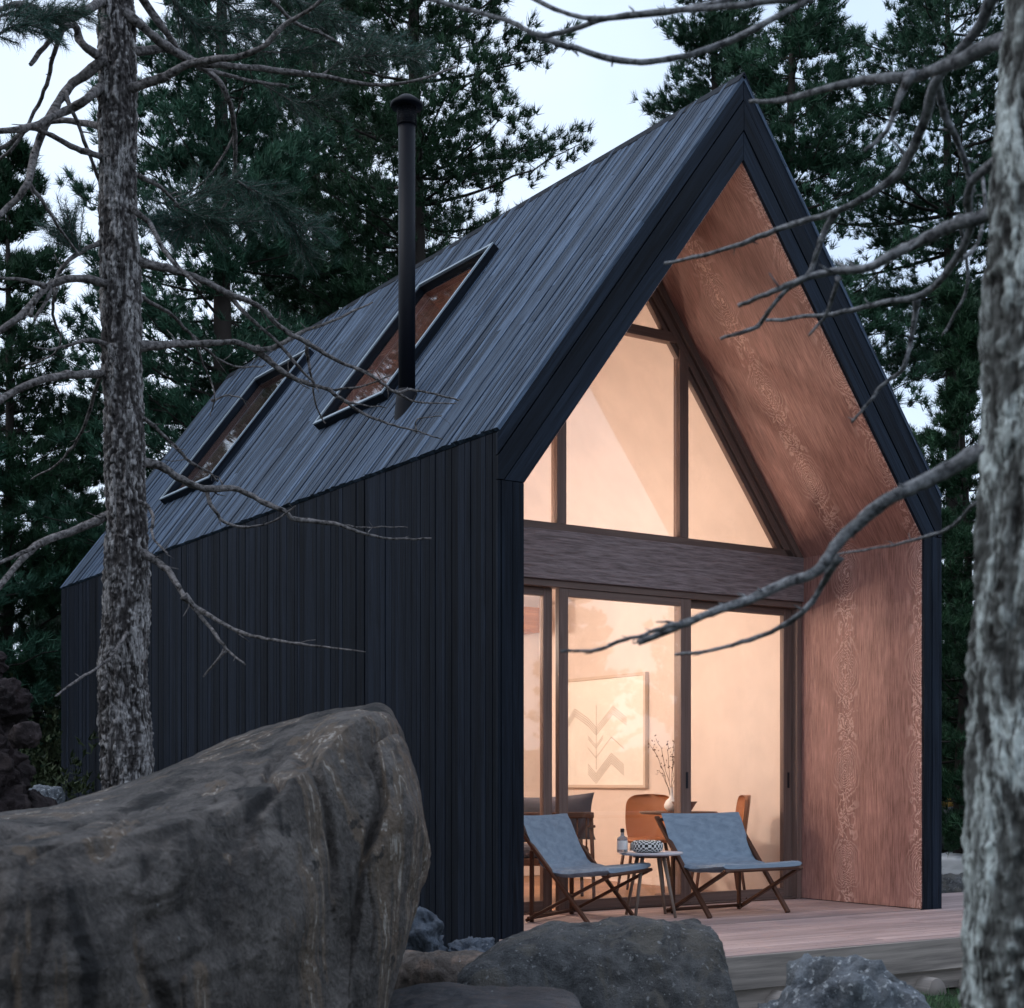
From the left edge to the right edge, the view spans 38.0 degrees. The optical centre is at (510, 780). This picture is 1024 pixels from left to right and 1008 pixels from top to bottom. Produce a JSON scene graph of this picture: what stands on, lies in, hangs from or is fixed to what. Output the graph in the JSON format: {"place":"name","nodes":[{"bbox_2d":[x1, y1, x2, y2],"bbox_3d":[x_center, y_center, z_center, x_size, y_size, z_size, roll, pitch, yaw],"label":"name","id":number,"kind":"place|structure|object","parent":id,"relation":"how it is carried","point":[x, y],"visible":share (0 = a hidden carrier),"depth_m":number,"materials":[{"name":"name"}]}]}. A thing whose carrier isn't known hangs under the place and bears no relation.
{"place":"outdoors","nodes":[
{"label":"outdoors","id":0,"kind":"place"},
{"bbox_2d":[0,0,1003,658],"label":"sky","id":1,"kind":"structure","parent":0,"point":[587,88],"materials":[{"name":"white"}]},
{"bbox_2d":[921,985,961,1007],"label":"ground","id":2,"kind":"structure","parent":0,"point":[951,991],"depth_m":9.10,"materials":[{"name":"green plant"}]},
{"bbox_2d":[0,781,31,811],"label":"outcrop stone","id":3,"kind":"object","parent":2,"relation":"on","point":[14,797],"visible":0.24,"depth_m":9.01,"materials":[{"name":"grey stone"}]},
{"bbox_2d":[0,677,33,735],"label":"outcrop stone","id":4,"kind":"object","parent":3,"relation":"on","point":[16,699],"visible":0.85,"depth_m":9.11,"materials":[{"name":"grey stone"}]},
{"bbox_2d":[0,651,8,678],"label":"outcrop stone","id":5,"kind":"object","parent":4,"relation":"on","point":[4,667],"visible":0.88,"depth_m":9.36,"materials":[{"name":"grey stone"}]},
{"bbox_2d":[0,724,36,795],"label":"outcrop stone","id":6,"kind":"object","parent":3,"relation":"on","point":[16,767],"visible":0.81,"depth_m":9.07,"materials":[{"name":"grey stone"}]},
{"bbox_2d":[8,721,41,749],"bbox_3d":[-2.872,-0.267,8.788,0.180,0.170,0.173,0,0,-33],"label":"outcrop stone","id":7,"kind":"object","parent":3,"relation":"on","point":[25,734],"visible":1,"depth_m":8.73,"materials":[{"name":"grey stone"}]},
{"bbox_2d":[9,670,60,788],"bbox_3d":[-5.992,-0.003,18.981,2.174,2.772,2.114,0,0,-33],"label":"bush","id":8,"kind":"object","parent":2,"relation":"on","point":[50,727],"visible":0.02,"depth_m":19.00,"materials":[{"name":"green plant"}]},
{"bbox_2d":[0,440,70,758],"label":"pine tree","id":9,"kind":"object","parent":2,"relation":"on","point":[12,658],"visible":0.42,"depth_m":19.34,"materials":[{"name":"green plant"}]},
{"bbox_2d":[13,606,60,765],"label":"forest","id":10,"kind":"object","parent":2,"relation":"on","point":[36,673],"depth_m":45.01,"materials":[{"name":"green plant"}]},
{"bbox_2d":[25,789,57,807],"bbox_3d":[-2.960,0.420,9.203,0.426,0.741,0.290,0,0,34],"label":"outcrop stone","id":11,"kind":"object","parent":2,"relation":"on","point":[38,799],"visible":0.16,"depth_m":9.06,"materials":[{"name":"grey stone"}]},
{"bbox_2d":[29,784,65,803],"bbox_3d":[-4.420,0.345,13.996,0.446,0.623,0.425,0,0,-33],"label":"boulder","id":12,"kind":"object","parent":2,"relation":"on","point":[57,794],"visible":0.12,"depth_m":13.92,"materials":[{"name":"stone"}]},
{"bbox_2d":[0,126,105,784],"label":"pine tree","id":13,"kind":"object","parent":2,"relation":"on","point":[18,343],"visible":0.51,"depth_m":20.74,"materials":[{"name":"green plant"}]},
{"bbox_2d":[18,715,100,801],"bbox_3d":[-5.027,0.314,15.055,2.364,2.104,2.336,0,0,-33],"label":"bush","id":14,"kind":"object","parent":2,"relation":"on","point":[78,786],"visible":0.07,"depth_m":14.98,"materials":[{"name":"green plant"}]},
{"bbox_2d":[13,393,106,766],"bbox_3d":[-6.957,-2.295,24.020,3.576,8.222,3.156,0,0,-31],"label":"pine tree","id":15,"kind":"object","parent":2,"relation":"on","point":[99,477],"visible":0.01,"depth_m":23.82,"materials":[{"name":"green plant"}]},
{"bbox_2d":[8,0,358,725],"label":"pine tree","id":16,"kind":"object","parent":2,"relation":"on","point":[204,142],"visible":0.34,"depth_m":20.26,"materials":[{"name":"green plant"}]},
{"bbox_2d":[0,702,430,1007],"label":"boulder","id":17,"kind":"object","parent":2,"relation":"on","point":[284,864],"visible":1,"depth_m":4.39,"materials":[{"name":"stone"}]},
{"bbox_2d":[0,0,460,789],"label":"pine tree","id":18,"kind":"object","parent":2,"relation":"on","point":[124,732],"visible":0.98,"depth_m":6.94,"materials":[{"name":"grey plant"}]},
{"bbox_2d":[145,0,454,458],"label":"pine tree","id":19,"kind":"object","parent":2,"relation":"on","point":[253,282],"visible":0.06,"depth_m":27.32,"materials":[{"name":"green plant"}]},
{"bbox_2d":[185,0,598,403],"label":"pine tree","id":20,"kind":"object","parent":2,"relation":"on","point":[362,206],"visible":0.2,"depth_m":22.27,"materials":[{"name":"green plant"}]},
{"bbox_2d":[405,906,447,951],"bbox_3d":[-0.487,1.068,8.187,0.383,0.764,0.473,0,0,0],"label":"boulder","id":21,"kind":"object","parent":2,"relation":"on","point":[426,930],"visible":0.27,"depth_m":8.01,"materials":[{"name":"stone"}]},
{"bbox_2d":[394,950,483,989],"bbox_3d":[-0.333,1.157,7.370,0.597,0.647,0.512,0,0,-17],"label":"boulder","id":22,"kind":"object","parent":2,"relation":"on","point":[417,967],"visible":0.41,"depth_m":7.17,"materials":[{"name":"grey stone"}]},
{"bbox_2d":[447,936,494,951],"bbox_3d":[-0.217,1.051,8.287,0.376,0.361,0.330,0,0,0],"label":"boulder","id":23,"kind":"object","parent":2,"relation":"on","point":[480,944],"visible":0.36,"depth_m":8.29,"materials":[{"name":"stone"}]},
{"bbox_2d":[389,982,581,1007],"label":"boulder","id":24,"kind":"object","parent":2,"relation":"on","point":[442,995],"visible":0.88,"depth_m":5.61,"materials":[{"name":"stone"}]},
{"bbox_2d":[60,72,942,947],"bbox_3d":[-0.904,-1.814,14.282,4.132,6.710,9.278,0,0,-33],"label":"cabin","id":25,"kind":"object","parent":2,"relation":"on","point":[630,442],"visible":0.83,"depth_m":11.66,"materials":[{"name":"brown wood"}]},
{"bbox_2d":[524,586,551,911],"bbox_3d":[-0.165,-0.235,10.907,1.116,2.428,0.050,0,0,-33],"label":"side window","id":26,"kind":"structure","parent":25,"relation":"in","point":[545,594],"depth_m":11.17,"materials":[{"name":"brown wood"}]},
{"bbox_2d":[524,812,595,897],"bbox_3d":[0.289,0.624,12.350,0.748,0.736,0.728,0,0,-5],"label":"armchair","id":27,"kind":"object","parent":25,"relation":"on","point":[576,815],"visible":0.21,"depth_m":12.04,"materials":[{"name":"brown wood"}]},
{"bbox_2d":[524,792,595,841],"bbox_3d":[0.342,0.311,12.220,0.720,0.400,0.150,-3,10,-5],"label":"cushion","id":28,"kind":"object","parent":27,"relation":"on","point":[580,803],"visible":0.29,"depth_m":12.18,"materials":[{"name":"grey fabric"}]},
{"bbox_2d":[568,672,648,787],"bbox_3d":[0.909,-0.484,14.753,0.045,1.110,1.430,0,0,-33],"label":"picture","id":29,"kind":"object","parent":25,"relation":"attached to","point":[608,730],"visible":0.93,"depth_m":14.65,"materials":[{"name":"beige paper"}]},
{"bbox_2d":[555,588,690,910],"bbox_3d":[0.893,-0.235,11.533,1.290,2.428,0.054,0,0,-33],"label":"sliding door","id":30,"kind":"structure","parent":25,"relation":"in","point":[561,594],"depth_m":11.49,"materials":[{"name":"brown wood"}]},
{"bbox_2d":[617,794,670,892],"bbox_3d":[1.212,0.557,13.276,0.456,0.872,0.510,0,0,17],"label":"dining chair","id":31,"kind":"object","parent":25,"relation":"on","point":[639,826],"visible":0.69,"depth_m":13.47,"materials":[{"name":"orange leather"}]},
{"bbox_2d":[524,281,802,557],"bbox_3d":[0.893,-3.108,11.541,3.696,2.465,0.120,0,0,-33],"label":"upper window","id":32,"kind":"structure","parent":25,"relation":"in","point":[690,372],"depth_m":11.84,"materials":[{"name":"brown wood"}]},
{"bbox_2d":[639,811,717,894],"bbox_3d":[1.437,0.626,12.700,0.670,0.726,0.670,0,0,-33],"label":"dining table","id":33,"kind":"object","parent":25,"relation":"on","point":[652,812],"visible":0.29,"depth_m":12.58,"materials":[{"name":"brown wood"}]},
{"bbox_2d":[648,735,673,810],"bbox_3d":[1.310,-0.067,12.705,0.270,0.658,0.132,0,0,4],"label":"vase","id":34,"kind":"object","parent":33,"relation":"on","point":[668,805],"visible":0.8,"depth_m":12.69,"materials":[{"name":"white ceramic"}]},
{"bbox_2d":[672,801,696,809],"bbox_3d":[1.476,0.220,12.600,0.220,0.085,0.220,0,0,-33],"label":"bowl","id":35,"kind":"object","parent":33,"relation":"on","point":[693,803],"visible":0.19,"depth_m":12.55,"materials":[{"name":"brown wood"}]},
{"bbox_2d":[691,795,750,898],"bbox_3d":[1.764,0.557,12.480,0.510,0.872,0.456,0,0,0],"label":"dining chair","id":36,"kind":"object","parent":25,"relation":"on","point":[743,806],"visible":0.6,"depth_m":12.34,"materials":[{"name":"brown wood"}]},
{"bbox_2d":[674,600,791,901],"bbox_3d":[1.845,-0.235,12.223,1.240,2.428,0.054,0,0,-33],"label":"sliding door","id":37,"kind":"structure","parent":25,"relation":"in","point":[785,889],"depth_m":12.50,"materials":[{"name":"brown wood"}]},
{"bbox_2d":[456,915,738,1007],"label":"boulder","id":38,"kind":"object","parent":2,"relation":"on","point":[629,961],"visible":0.92,"depth_m":6.31,"materials":[{"name":"grey stone"}]},
{"bbox_2d":[425,0,1023,1007],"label":"pine tree","id":39,"kind":"object","parent":2,"relation":"on","point":[993,896],"visible":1,"depth_m":2.87,"materials":[{"name":"grey plant"}]},
{"bbox_2d":[629,0,830,256],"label":"pine tree","id":40,"kind":"object","parent":2,"relation":"on","point":[716,26],"visible":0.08,"depth_m":24.69,"materials":[{"name":"green plant"}]},
{"bbox_2d":[499,892,963,1007],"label":"deck","id":41,"kind":"structure","parent":2,"relation":"on","point":[913,955],"depth_m":9.50,"materials":[{"name":"brown wood"}]},
{"bbox_2d":[524,813,652,921],"bbox_3d":[0.524,0.618,10.603,0.750,0.749,0.832,0,0,27],"label":"lounge chair","id":42,"kind":"object","parent":41,"relation":"on","point":[556,845],"visible":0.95,"depth_m":10.58,"materials":[{"name":"blue fabric"}]},
{"bbox_2d":[618,851,682,917],"bbox_3d":[1.026,0.757,10.866,0.476,0.472,0.476,0,0,-33],"label":"side table","id":43,"kind":"object","parent":41,"relation":"on","point":[663,855],"visible":0.81,"depth_m":10.77,"materials":[{"name":"brown wood"}]},
{"bbox_2d":[617,828,627,852],"bbox_3d":[0.811,0.432,10.750,0.078,0.174,0.078,0,0,-33],"label":"bottle","id":44,"kind":"object","parent":43,"relation":"on","point":[622,843],"visible":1,"depth_m":10.72,"materials":[{"name":"clear glass"}]},
{"bbox_2d":[631,840,662,852],"bbox_3d":[0.989,0.475,10.750,0.236,0.090,0.170,0,0,0],"label":"bowl","id":45,"kind":"object","parent":43,"relation":"on","point":[648,846],"visible":1,"depth_m":10.68,"materials":[{"name":"multicoloured ceramic"}]},
{"bbox_2d":[654,812,802,918],"bbox_3d":[1.634,0.618,11.081,0.832,0.749,0.750,0,0,-35],"label":"lounge chair","id":46,"kind":"object","parent":41,"relation":"on","point":[721,844],"visible":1,"depth_m":11.18,"materials":[{"name":"blue fabric"}]},
{"bbox_2d":[711,0,957,696],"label":"pine tree","id":47,"kind":"object","parent":2,"relation":"on","point":[812,32],"visible":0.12,"depth_m":22.53,"materials":[{"name":"green plant"}]},
{"bbox_2d":[757,953,930,1007],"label":"boulder","id":48,"kind":"object","parent":2,"relation":"on","point":[852,981],"visible":1,"depth_m":4.76,"materials":[{"name":"stone"}]},
{"bbox_2d":[803,0,1004,740],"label":"pine tree","id":49,"kind":"object","parent":2,"relation":"on","point":[914,33],"visible":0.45,"depth_m":25.45,"materials":[{"name":"green plant"}]},
{"bbox_2d":[909,277,981,857],"bbox_3d":[5.480,-2.132,17.983,3.476,7.993,3.068,0,0,40],"label":"pine tree","id":50,"kind":"object","parent":2,"relation":"on","point":[961,397],"visible":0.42,"depth_m":17.73,"materials":[{"name":"green plant"}]},
{"bbox_2d":[942,807,952,852],"bbox_3d":[5.828,0.661,20.140,0.904,0.635,0.718,0,0,-33],"label":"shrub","id":51,"kind":"object","parent":2,"relation":"on","point":[944,850],"visible":0.01,"depth_m":19.77,"materials":[{"name":"green plant"}]},
{"bbox_2d":[942,759,953,852],"bbox_3d":[7.098,0.177,21.855,2.799,2.298,2.809,0,0,39],"label":"bush","id":52,"kind":"object","parent":2,"relation":"on","point":[945,784],"visible":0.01,"depth_m":21.72,"materials":[{"name":"green plant"}]},
{"bbox_2d":[941,503,958,743],"bbox_3d":[7.358,-1.581,26.009,2.542,6.623,2.880,0,0,-29],"label":"pine tree","id":53,"kind":"object","parent":2,"relation":"on","point":[957,612],"visible":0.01,"depth_m":25.76,"materials":[{"name":"green plant"}]},
{"bbox_2d":[942,852,962,873],"bbox_3d":[5.601,1.020,17.959,1.281,0.303,1.022,0,0,-39],"label":"boulder","id":54,"kind":"object","parent":2,"relation":"on","point":[952,863],"visible":0.12,"depth_m":17.48,"materials":[{"name":"white stone"}]},
{"bbox_2d":[942,872,963,892],"bbox_3d":[4.763,1.254,15.496,0.963,0.653,1.056,0,0,40],"label":"boulder","id":55,"kind":"object","parent":2,"relation":"on","point":[952,883],"visible":0.08,"depth_m":15.20,"materials":[{"name":"grey stone"}]},
{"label":"wall stone","id":56,"kind":"object","parent":2,"relation":"on","visible":0},
{"bbox_2d":[942,789,952,806],"bbox_3d":[6.125,0.392,20.483,0.686,0.616,0.746,0,0,15],"label":"bush","id":57,"kind":"object","parent":56,"relation":"on","point":[949,803],"visible":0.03,"depth_m":20.50,"materials":[{"name":"yellow plant"}]}
]}

